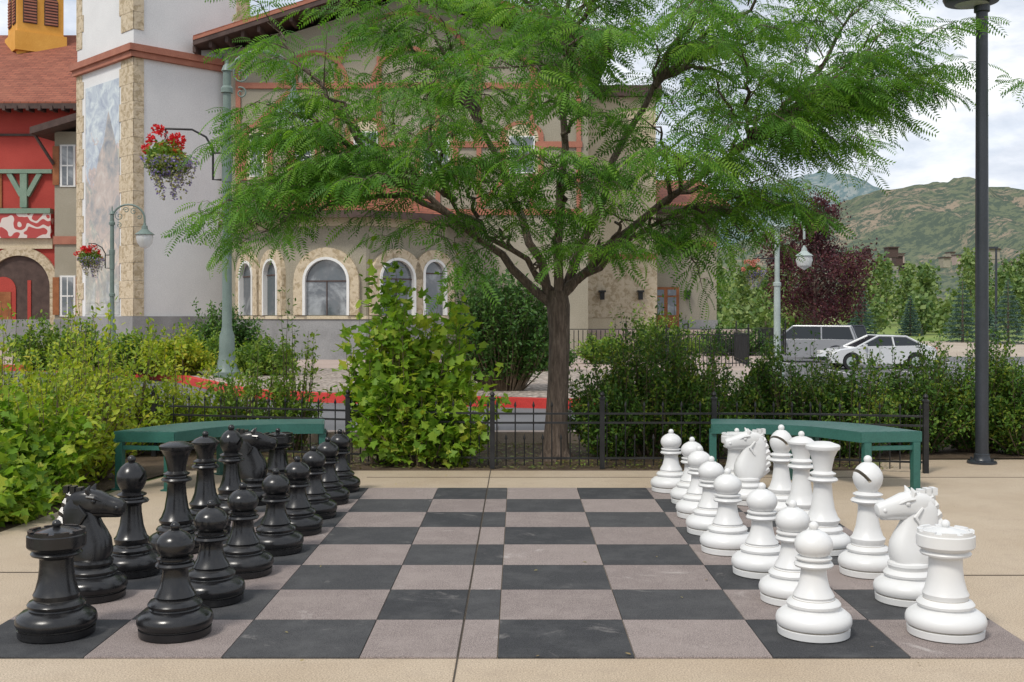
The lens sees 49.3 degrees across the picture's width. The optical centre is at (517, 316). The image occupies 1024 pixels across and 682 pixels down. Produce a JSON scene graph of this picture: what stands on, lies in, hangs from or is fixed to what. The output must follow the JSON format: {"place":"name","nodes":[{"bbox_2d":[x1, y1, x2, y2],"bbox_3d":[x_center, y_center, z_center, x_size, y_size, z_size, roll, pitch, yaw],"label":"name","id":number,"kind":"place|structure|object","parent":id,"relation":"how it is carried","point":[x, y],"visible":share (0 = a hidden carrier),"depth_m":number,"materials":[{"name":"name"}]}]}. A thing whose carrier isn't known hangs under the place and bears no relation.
{"place":"outdoors","nodes":[
{"label":"outdoors","id":0,"kind":"place"},
{"bbox_2d":[0,108,75,346],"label":"red walls","id":1,"kind":"structure","parent":0,"point":[27,229],"depth_m":47.98,"materials":[{"name":"paint"}]},
{"bbox_2d":[0,35,76,164],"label":"roof","id":2,"kind":"structure","parent":1,"relation":"on","point":[42,80],"depth_m":49.11,"materials":[{"name":"red tile"}]},
{"bbox_2d":[5,0,66,53],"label":"cupola","id":3,"kind":"object","parent":2,"relation":"on","point":[35,25],"visible":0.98,"depth_m":53.67,"materials":[{"name":"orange paint"}]},
{"bbox_2d":[69,0,249,344],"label":"bell tower walls","id":4,"kind":"structure","parent":0,"point":[139,69],"depth_m":37.17,"materials":[{"name":"white paint"}]},
{"bbox_2d":[232,217,461,359],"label":"bay walls","id":5,"kind":"structure","parent":0,"point":[325,284],"depth_m":34.06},
{"bbox_2d":[218,181,479,228],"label":"bay roof","id":6,"kind":"structure","parent":5,"relation":"on","point":[422,215],"depth_m":34.15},
{"bbox_2d":[0,347,782,398],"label":"sidewalk","id":7,"kind":"structure","parent":0,"point":[333,364],"depth_m":30.45,"materials":[{"name":"beige concrete"}]},
{"bbox_2d":[53,132,76,337],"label":"beige wing","id":8,"kind":"structure","parent":7,"relation":"on","point":[64,183],"depth_m":45.98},
{"bbox_2d":[73,204,154,342],"bbox_3d":[-11.748,-0.992,32.492,2.321,4.604,0.818,0,0,0],"label":"street lamp","id":9,"kind":"object","parent":7,"relation":"on","point":[144,240],"visible":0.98,"depth_m":32.44,"materials":[{"name":"metal"}]},
{"bbox_2d":[86,327,166,376],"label":"garden shrub","id":10,"kind":"object","parent":7,"relation":"on","point":[129,338],"visible":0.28,"depth_m":25.17,"materials":[{"name":"green plant"}]},
{"bbox_2d":[169,293,268,353],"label":"garden shrub","id":11,"kind":"object","parent":7,"relation":"on","point":[242,333],"visible":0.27,"depth_m":29.27,"materials":[{"name":"green plant"}]},
{"bbox_2d":[190,368,744,397],"bbox_3d":[-4.075,1.304,23.694,17.626,0.001,9.989,0,0,10],"label":"gravel bed","id":12,"kind":"object","parent":7,"relation":"on","point":[537,387],"visible":0.14,"depth_m":22.38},
{"bbox_2d":[125,318,218,376],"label":"garden shrub","id":13,"kind":"object","parent":12,"relation":"on","point":[197,357],"visible":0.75,"depth_m":24.74,"materials":[{"name":"green plant"}]},
{"bbox_2d":[140,50,315,377],"bbox_3d":[-6.262,-2.223,23.982,3.861,7.065,1.260,0,0,0],"label":"street lamp","id":14,"kind":"object","parent":12,"relation":"on","point":[158,155],"visible":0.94,"depth_m":23.90,"materials":[{"name":"metal"}]},
{"bbox_2d":[235,332,302,374],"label":"garden shrub","id":15,"kind":"object","parent":12,"relation":"on","point":[266,354],"visible":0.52,"depth_m":24.68,"materials":[{"name":"green plant"}]},
{"bbox_2d":[449,254,548,390],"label":"round dark shrub","id":16,"kind":"object","parent":12,"relation":"on","point":[517,346],"visible":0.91,"depth_m":19.36,"materials":[{"name":"green plant"}]},
{"bbox_2d":[573,322,631,363],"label":"garden shrub","id":17,"kind":"object","parent":7,"relation":"on","point":[605,340],"visible":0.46,"depth_m":30.73,"materials":[{"name":"green plant"}]},
{"bbox_2d":[619,302,712,360],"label":"garden shrub","id":18,"kind":"object","parent":7,"relation":"on","point":[661,329],"visible":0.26,"depth_m":32.86,"materials":[{"name":"green plant"}]},
{"bbox_2d":[569,321,785,355],"bbox_3d":[6.391,0.720,37.630,9.572,1.180,3.545,0,0,-39],"label":"black railing","id":19,"kind":"object","parent":7,"relation":"on","point":[782,332],"visible":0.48,"depth_m":36.58,"materials":[{"name":"metal"}]},
{"bbox_2d":[665,324,749,367],"bbox_3d":[5.600,0.750,29.701,1.387,1.121,6.660,0,0,25],"label":"black railing","id":20,"kind":"object","parent":7,"relation":"on","point":[741,347],"visible":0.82,"depth_m":28.77,"materials":[{"name":"metal"}]},
{"bbox_2d":[692,318,782,355],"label":"garden shrub","id":21,"kind":"object","parent":7,"relation":"on","point":[752,343],"visible":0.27,"depth_m":37.27,"materials":[{"name":"green plant"}]},
{"bbox_2d":[224,0,587,354],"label":"wing walls","id":22,"kind":"structure","parent":0,"point":[549,134],"depth_m":38.00,"materials":[{"name":"beige paint"}]},
{"bbox_2d":[193,0,612,78],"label":"roof","id":23,"kind":"structure","parent":22,"relation":"on","point":[221,37],"depth_m":37.24,"materials":[{"name":"brown wood"}]},
{"bbox_2d":[0,460,1023,681],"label":"concrete patio","id":24,"kind":"structure","parent":0,"point":[988,500],"depth_m":4.68,"materials":[{"name":"concrete"}]},
{"bbox_2d":[111,419,325,490],"bbox_3d":[-2.574,1.198,9.847,1.986,0.485,0.831,0,0,-33],"label":"curved park bench","id":25,"kind":"object","parent":24,"relation":"on","point":[189,431],"visible":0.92,"depth_m":9.62,"materials":[{"name":"green paint"}]},
{"bbox_2d":[0,488,1023,658],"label":"chessboard","id":26,"kind":"object","parent":24,"relation":"on","point":[556,596],"visible":0.73,"depth_m":5.66,"materials":[{"name":"dark grey painted concrete"},{"name":"pinkish grey concrete"}]},
{"bbox_2d":[14,519,97,643],"bbox_3d":[-2.080,1.174,5.030,0.349,0.516,0.349,0,0,-21],"label":"black chess rook","id":27,"kind":"object","parent":26,"relation":"on","point":[58,609],"visible":1,"depth_m":4.94,"materials":[{"name":"plastic"}]},
{"bbox_2d":[57,483,127,603],"bbox_3d":[-2.179,1.143,5.690,0.364,0.576,0.343,0,0,2],"label":"black chess knight","id":28,"kind":"object","parent":26,"relation":"on","point":[100,578],"visible":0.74,"depth_m":5.64,"materials":[{"name":"plastic"}]},
{"bbox_2d":[111,455,159,579],"bbox_3d":[-2.150,1.102,6.210,0.322,0.659,0.322,0,0,-31],"label":"black chess bishop","id":29,"kind":"object","parent":26,"relation":"on","point":[134,554],"visible":0.92,"depth_m":6.14,"materials":[{"name":"plastic"}]},
{"bbox_2d":[148,441,198,553],"bbox_3d":[-2.080,1.096,6.800,0.336,0.672,0.336,0,0,-1],"label":"black chess king","id":30,"kind":"object","parent":26,"relation":"on","point":[176,478],"visible":0.74,"depth_m":6.74,"materials":[{"name":"plastic"}]},
{"bbox_2d":[136,521,213,643],"bbox_3d":[-1.545,1.178,5.030,0.336,0.508,0.336,0,0,-31],"label":"black chess pawn","id":31,"kind":"object","parent":26,"relation":"on","point":[176,611],"visible":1,"depth_m":4.95,"materials":[{"name":"plastic"}]},
{"bbox_2d":[189,431,230,531],"bbox_3d":[-2.070,1.095,7.390,0.336,0.674,0.336,0,0,-44],"label":"black chess queen","id":32,"kind":"object","parent":26,"relation":"on","point":[205,465],"visible":0.66,"depth_m":7.33,"materials":[{"name":"plastic"}]},
{"bbox_2d":[189,500,244,607],"bbox_3d":[-1.545,1.178,5.620,0.336,0.508,0.336,0,0,0],"label":"black chess pawn","id":33,"kind":"object","parent":26,"relation":"on","point":[216,581],"visible":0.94,"depth_m":5.55,"materials":[{"name":"plastic"}]},
{"bbox_2d":[217,424,244,514],"bbox_3d":[-2.050,1.102,7.980,0.322,0.659,0.322,0,0,-26],"label":"black chess bishop","id":34,"kind":"object","parent":26,"relation":"on","point":[231,440],"visible":0.67,"depth_m":7.92,"materials":[{"name":"plastic"}]},
{"bbox_2d":[223,482,273,579],"bbox_3d":[-1.530,1.178,6.210,0.336,0.508,0.336,0,0,-40],"label":"black chess pawn","id":35,"kind":"object","parent":26,"relation":"on","point":[248,555],"visible":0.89,"depth_m":6.14,"materials":[{"name":"plastic"}]},
{"bbox_2d":[236,428,277,505],"bbox_3d":[-2.029,1.143,8.570,0.364,0.576,0.342,0,0,-2],"label":"black chess knight","id":36,"kind":"object","parent":26,"relation":"on","point":[253,468],"visible":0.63,"depth_m":8.52,"materials":[{"name":"plastic"}]},
{"bbox_2d":[264,428,293,492],"bbox_3d":[-1.970,1.174,9.160,0.349,0.516,0.349,0,0,-11],"label":"black chess rook","id":37,"kind":"object","parent":26,"relation":"on","point":[277,458],"visible":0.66,"depth_m":9.09,"materials":[{"name":"plastic"}]},
{"bbox_2d":[255,468,303,556],"bbox_3d":[-1.475,1.178,6.800,0.336,0.508,0.336,0,0,12],"label":"black chess pawn","id":38,"kind":"object","parent":26,"relation":"on","point":[277,534],"visible":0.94,"depth_m":6.73,"materials":[{"name":"plastic"}]},
{"bbox_2d":[284,456,322,536],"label":"black chess pawn","id":39,"kind":"object","parent":26,"relation":"on","point":[305,518],"visible":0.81,"depth_m":7.32,"materials":[{"name":"plastic"}]},
{"bbox_2d":[302,446,336,519],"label":"black chess pawn","id":40,"kind":"object","parent":26,"relation":"on","point":[323,505],"visible":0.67,"depth_m":7.91,"materials":[{"name":"plastic"}]},
{"bbox_2d":[316,437,349,504],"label":"black chess pawn","id":41,"kind":"object","parent":26,"relation":"on","point":[338,492],"visible":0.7,"depth_m":8.50,"materials":[{"name":"plastic"}]},
{"bbox_2d":[330,429,360,492],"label":"black chess pawn","id":42,"kind":"object","parent":26,"relation":"on","point":[344,472],"visible":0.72,"depth_m":9.09,"materials":[{"name":"plastic"}]},
{"bbox_2d":[650,429,683,493],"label":"white chess pawn","id":43,"kind":"object","parent":26,"relation":"on","point":[666,479],"visible":0.87,"depth_m":9.09,"materials":[{"name":"plastic"}]},
{"bbox_2d":[670,437,702,503],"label":"white chess pawn","id":44,"kind":"object","parent":26,"relation":"on","point":[678,492],"visible":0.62,"depth_m":8.51,"materials":[{"name":"plastic"}]},
{"bbox_2d":[676,446,709,518],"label":"white chess pawn","id":45,"kind":"object","parent":26,"relation":"on","point":[687,504],"visible":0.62,"depth_m":7.91,"materials":[{"name":"plastic"}]},
{"bbox_2d":[686,456,723,535],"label":"white chess pawn","id":46,"kind":"object","parent":26,"relation":"on","point":[699,520],"visible":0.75,"depth_m":7.32,"materials":[{"name":"plastic"}]},
{"bbox_2d":[700,468,748,556],"bbox_3d":[1.280,1.178,6.800,0.336,0.508,0.336,0,0,-22],"label":"white chess pawn","id":47,"kind":"object","parent":26,"relation":"on","point":[726,533],"visible":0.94,"depth_m":6.73,"materials":[{"name":"plastic"}]},
{"bbox_2d":[724,428,770,505],"bbox_3d":[1.769,1.143,8.571,0.364,0.576,0.342,0,0,-4],"label":"white chess knight","id":48,"kind":"object","parent":26,"relation":"on","point":[752,464],"visible":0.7,"depth_m":8.52,"materials":[{"name":"plastic"}]},
{"bbox_2d":[731,482,780,579],"bbox_3d":[1.360,1.178,6.210,0.336,0.508,0.336,0,0,-20],"label":"white chess pawn","id":49,"kind":"object","parent":26,"relation":"on","point":[756,556],"visible":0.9,"depth_m":6.14,"materials":[{"name":"plastic"}]},
{"bbox_2d":[768,425,792,514],"bbox_3d":[1.886,1.102,7.980,0.322,0.659,0.322,0,0,-39],"label":"white chess bishop","id":50,"kind":"object","parent":26,"relation":"on","point":[779,487],"visible":0.62,"depth_m":7.92,"materials":[{"name":"plastic"}]},
{"bbox_2d":[759,500,809,606],"bbox_3d":[1.386,1.178,5.620,0.336,0.508,0.336,0,0,30],"label":"white chess pawn","id":51,"kind":"object","parent":26,"relation":"on","point":[778,583],"visible":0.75,"depth_m":5.55,"materials":[{"name":"plastic"}]},
{"bbox_2d":[775,431,813,529],"bbox_3d":[1.880,1.095,7.390,0.336,0.674,0.336,0,0,-12],"label":"white chess queen","id":52,"kind":"object","parent":26,"relation":"on","point":[801,466],"visible":0.62,"depth_m":7.33,"materials":[{"name":"plastic"}]},
{"bbox_2d":[775,521,851,643],"bbox_3d":[1.335,1.178,5.030,0.336,0.508,0.336,0,0,1],"label":"white chess pawn","id":53,"kind":"object","parent":26,"relation":"on","point":[811,611],"visible":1,"depth_m":4.95,"materials":[{"name":"plastic"}]},
{"bbox_2d":[805,441,850,556],"bbox_3d":[1.860,1.096,6.800,0.336,0.672,0.336,0,0,26],"label":"white chess king","id":54,"kind":"object","parent":26,"relation":"on","point":[822,513],"visible":0.73,"depth_m":6.74,"materials":[{"name":"plastic"}]},
{"bbox_2d":[838,455,889,579],"bbox_3d":[1.950,1.102,6.210,0.322,0.659,0.322,0,0,-12],"label":"white chess bishop","id":55,"kind":"object","parent":26,"relation":"on","point":[864,555],"visible":0.88,"depth_m":6.14,"materials":[{"name":"plastic"}]},
{"bbox_2d":[873,485,942,607],"bbox_3d":[1.979,1.143,5.621,0.364,0.576,0.342,0,0,-5],"label":"white chess knight","id":56,"kind":"object","parent":26,"relation":"on","point":[900,581],"visible":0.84,"depth_m":5.57,"materials":[{"name":"plastic"}]},
{"bbox_2d":[905,519,987,643],"bbox_3d":[1.930,1.174,5.030,0.349,0.516,0.349,0,0,-21],"label":"white chess rook","id":57,"kind":"object","parent":26,"relation":"on","point":[943,609],"visible":1,"depth_m":4.94,"materials":[{"name":"plastic"}]},
{"bbox_2d":[709,419,921,489],"bbox_3d":[2.574,1.198,9.847,1.986,0.485,0.831,0,0,33],"label":"curved park bench","id":58,"kind":"object","parent":24,"relation":"on","point":[866,436],"visible":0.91,"depth_m":9.54,"materials":[{"name":"green paint"}]},
{"bbox_2d":[942,0,998,464],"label":"black lamp post","id":59,"kind":"object","parent":24,"relation":"on","point":[981,453],"visible":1,"depth_m":10.89,"materials":[{"name":"metal"}]},
{"bbox_2d":[0,0,1023,189],"label":"sky","id":60,"kind":"structure","parent":0,"point":[945,157],"materials":[{"name":"white"}]},
{"bbox_2d":[3,357,1023,429],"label":"road","id":61,"kind":"structure","parent":0,"point":[330,424],"depth_m":18.41,"materials":[{"name":"asphalt"}]},
{"bbox_2d":[3,309,73,371],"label":"garden shrub","id":62,"kind":"object","parent":61,"relation":"on","point":[50,335],"visible":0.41,"depth_m":26.64,"materials":[{"name":"green plant"}]},
{"bbox_2d":[49,316,113,371],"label":"garden shrub","id":63,"kind":"object","parent":61,"relation":"on","point":[64,343],"visible":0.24,"depth_m":26.19,"materials":[{"name":"green plant"}]},
{"bbox_2d":[3,364,594,408],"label":"red kerb","id":64,"kind":"structure","parent":61,"relation":"on","point":[524,402],"depth_m":18.77,"materials":[{"name":"paint"}]},
{"bbox_2d":[741,216,812,379],"bbox_3d":[6.511,-0.345,28.000,1.813,4.370,0.624,0,0,0],"label":"street lamp","id":65,"kind":"object","parent":61,"relation":"on","point":[759,273],"visible":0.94,"depth_m":27.93,"materials":[{"name":"metal"}]},
{"bbox_2d":[761,325,857,356],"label":"parked suv","id":66,"kind":"object","parent":61,"relation":"on","point":[830,336],"visible":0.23,"depth_m":54.99,"materials":[{"name":"grey paint"}]},
{"bbox_2d":[817,334,936,369],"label":"parked sedan","id":67,"kind":"object","parent":61,"relation":"on","point":[844,353],"visible":0.71,"depth_m":47.19,"materials":[{"name":"grey paint"}]},
{"bbox_2d":[54,317,1023,512],"bbox_3d":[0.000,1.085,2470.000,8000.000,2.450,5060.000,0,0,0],"label":"ground","id":68,"kind":"structure","parent":0,"point":[108,491],"depth_m":11.39,"materials":[{"name":"concrete"}]},
{"bbox_2d":[0,443,1023,531],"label":"planting bed","id":69,"kind":"object","parent":68,"relation":"on","point":[153,466],"visible":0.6,"depth_m":10.96,"materials":[{"name":"soil"}]},
{"bbox_2d":[0,405,61,526],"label":"yellow green shrub","id":70,"kind":"object","parent":69,"relation":"on","point":[23,500],"visible":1,"depth_m":7.73,"materials":[{"name":"green plant"}]},
{"bbox_2d":[0,303,90,432],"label":"yellow green shrub","id":71,"kind":"object","parent":69,"relation":"on","point":[17,364],"visible":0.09,"depth_m":9.94,"materials":[{"name":"green plant"}]},
{"bbox_2d":[4,365,94,430],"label":"yellow green shrub","id":72,"kind":"object","parent":69,"relation":"on","point":[67,389],"visible":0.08,"depth_m":9.20,"materials":[{"name":"green plant"}]},
{"bbox_2d":[0,375,100,506],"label":"yellow green shrub","id":73,"kind":"object","parent":69,"relation":"on","point":[66,456],"visible":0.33,"depth_m":8.54,"materials":[{"name":"green plant"}]},
{"bbox_2d":[0,314,106,407],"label":"green shrub","id":74,"kind":"object","parent":69,"relation":"on","point":[66,348],"visible":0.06,"depth_m":12.08,"materials":[{"name":"green plant"}]},
{"bbox_2d":[0,391,108,498],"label":"yellow green shrub","id":75,"kind":"object","parent":69,"relation":"on","point":[32,428],"visible":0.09,"depth_m":8.65,"materials":[{"name":"green plant"}]},
{"bbox_2d":[0,360,133,488],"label":"yellow green shrub","id":76,"kind":"object","parent":69,"relation":"on","point":[98,446],"visible":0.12,"depth_m":9.00,"materials":[{"name":"green plant"}]},
{"bbox_2d":[27,296,158,481],"bbox_3d":[-3.838,0.634,9.876,1.209,1.642,1.107,0,0,-23],"label":"yellow green shrub","id":77,"kind":"object","parent":69,"relation":"on","point":[108,466],"visible":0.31,"depth_m":9.86,"materials":[{"name":"green plant"}]},
{"bbox_2d":[63,285,177,456],"bbox_3d":[-4.110,0.577,11.493,1.330,1.785,1.089,0,0,31],"label":"green shrub","id":78,"kind":"object","parent":69,"relation":"on","point":[139,407],"visible":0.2,"depth_m":11.48,"materials":[{"name":"green plant"}]},
{"bbox_2d":[112,325,223,451],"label":"green shrub","id":79,"kind":"object","parent":69,"relation":"on","point":[180,397],"visible":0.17,"depth_m":11.93,"materials":[{"name":"green plant"}]},
{"bbox_2d":[169,361,259,438],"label":"green shrub","id":80,"kind":"object","parent":69,"relation":"on","point":[200,409],"visible":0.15,"depth_m":12.01,"materials":[{"name":"green plant"}]},
{"bbox_2d":[194,326,298,447],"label":"green shrub","id":81,"kind":"object","parent":69,"relation":"on","point":[229,400],"visible":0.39,"depth_m":11.90,"materials":[{"name":"green plant"}]},
{"bbox_2d":[253,287,331,450],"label":"green shrub","id":82,"kind":"object","parent":69,"relation":"on","point":[279,390],"visible":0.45,"depth_m":12.02,"materials":[{"name":"green plant"}]},
{"bbox_2d":[330,236,449,463],"bbox_3d":[-1.258,0.305,11.011,1.238,2.278,0.899,0,0,0],"label":"leafy vine shrub","id":83,"kind":"object","parent":69,"relation":"on","point":[359,337],"visible":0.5,"depth_m":10.95,"materials":[{"name":"green plant"}]},
{"bbox_2d":[332,279,473,464],"bbox_3d":[-1.083,0.580,10.971,1.434,1.896,0.993,0,0,-17],"label":"leafy vine shrub","id":84,"kind":"object","parent":69,"relation":"on","point":[430,364],"visible":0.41,"depth_m":10.83,"materials":[{"name":"green plant"}]},
{"bbox_2d":[346,357,513,468],"bbox_3d":[-0.851,0.956,10.815,1.630,1.130,0.824,0,0,0],"label":"leafy vine shrub","id":85,"kind":"object","parent":69,"relation":"on","point":[447,453],"visible":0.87,"depth_m":10.67,"materials":[{"name":"green plant"}]},
{"bbox_2d":[410,243,488,439],"bbox_3d":[-0.708,0.360,11.099,0.834,2.169,0.720,0,0,26],"label":"leafy vine shrub","id":86,"kind":"object","parent":69,"relation":"on","point":[460,344],"visible":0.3,"depth_m":11.07,"materials":[{"name":"green plant"}]},
{"bbox_2d":[187,441,891,468],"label":"ground cover leaves","id":87,"kind":"object","parent":69,"relation":"on","point":[540,463],"visible":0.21,"depth_m":10.97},
{"bbox_2d":[151,385,928,473],"bbox_3d":[-0.024,1.074,10.722,7.670,0.732,0.454,0,0,9],"label":"iron garden fence","id":88,"kind":"object","parent":69,"relation":"on","point":[924,407],"visible":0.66,"depth_m":10.55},
{"bbox_2d":[161,0,1011,461],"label":"honey locust tree","id":89,"kind":"object","parent":69,"relation":"on","point":[809,110],"visible":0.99,"depth_m":10.72,"materials":[{"name":"green plant"}]},
{"bbox_2d":[568,330,652,456],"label":"yew shrub","id":90,"kind":"object","parent":69,"relation":"on","point":[594,430],"visible":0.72,"depth_m":11.34,"materials":[{"name":"green plant"}]},
{"bbox_2d":[568,293,735,455],"bbox_3d":[1.379,0.614,11.659,1.595,1.714,1.290,0,0,-36],"label":"yew shrub","id":91,"kind":"object","parent":69,"relation":"on","point":[656,394],"visible":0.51,"depth_m":11.50,"materials":[{"name":"green plant"}]},
{"bbox_2d":[663,331,755,455],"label":"yew shrub","id":92,"kind":"object","parent":69,"relation":"on","point":[724,401],"visible":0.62,"depth_m":11.42,"materials":[{"name":"green plant"}]},
{"bbox_2d":[728,323,858,452],"bbox_3d":[2.995,0.768,11.894,1.644,1.405,1.218,0,0,0],"label":"yew shrub","id":93,"kind":"object","parent":69,"relation":"on","point":[784,398],"visible":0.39,"depth_m":11.73,"materials":[{"name":"green plant"}]},
{"bbox_2d":[802,337,908,456],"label":"yew shrub","id":94,"kind":"object","parent":69,"relation":"on","point":[870,400],"visible":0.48,"depth_m":11.40,"materials":[{"name":"green plant"}]},
{"bbox_2d":[877,328,974,453],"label":"yew shrub","id":95,"kind":"object","parent":69,"relation":"on","point":[941,431],"visible":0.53,"depth_m":11.64,"materials":[{"name":"green plant"}]},
{"bbox_2d":[911,312,1023,451],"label":"yew shrub","id":96,"kind":"object","parent":69,"relation":"on","point":[965,442],"visible":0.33,"depth_m":11.84,"materials":[{"name":"green plant"}]},
{"bbox_2d":[972,347,1023,455],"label":"yew shrub","id":97,"kind":"object","parent":69,"relation":"on","point":[1012,438],"visible":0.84,"depth_m":11.53,"materials":[{"name":"green plant"}]},
{"bbox_2d":[294,430,951,442],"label":"kerb","id":98,"kind":"structure","parent":68,"relation":"on","point":[510,434],"depth_m":12.75,"materials":[{"name":"beige concrete"}]},
{"bbox_2d":[717,246,1023,335],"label":"distant trees","id":99,"kind":"object","parent":68,"relation":"on","point":[746,307],"visible":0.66,"depth_m":109.03,"materials":[{"name":"green plant"}]},
{"bbox_2d":[719,319,1023,340],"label":"grass verge","id":100,"kind":"object","parent":68,"relation":"on","point":[928,335],"depth_m":105.42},
{"bbox_2d":[588,85,756,351],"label":"entrance wing","id":101,"kind":"structure","parent":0,"point":[608,291],"depth_m":42.00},
{"bbox_2d":[717,171,882,247],"bbox_3d":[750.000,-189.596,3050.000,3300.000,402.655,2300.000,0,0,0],"label":"mountain","id":102,"kind":"structure","parent":0,"point":[839,189],"depth_m":2772.18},
{"bbox_2d":[717,177,1023,311],"bbox_3d":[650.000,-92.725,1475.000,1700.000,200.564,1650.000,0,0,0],"label":"mountain","id":103,"kind":"structure","parent":0,"point":[924,223],"depth_m":1314.46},
{"bbox_2d":[858,247,1017,273],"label":"hillside houses","id":104,"kind":"structure","parent":103,"relation":"on","point":[895,257],"depth_m":698.57,"materials":[{"name":"beige concrete"}]},
{"bbox_2d":[922,341,1023,356],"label":"gravel verge","id":105,"kind":"structure","parent":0,"point":[958,348],"depth_m":75.63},
{"bbox_2d":[742,186,885,324],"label":"purple plum tree","id":106,"kind":"object","parent":105,"relation":"on","point":[811,296],"visible":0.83,"depth_m":65.50,"materials":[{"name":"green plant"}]},
{"bbox_2d":[941,277,974,342],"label":"blue spruce tree","id":107,"kind":"object","parent":105,"relation":"on","point":[961,331],"visible":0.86,"depth_m":87.89,"materials":[{"name":"green plant"}]},
{"bbox_2d":[989,278,1023,343],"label":"blue spruce tree","id":108,"kind":"object","parent":105,"relation":"on","point":[1007,310],"visible":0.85,"depth_m":83.85,"materials":[{"name":"green plant"}]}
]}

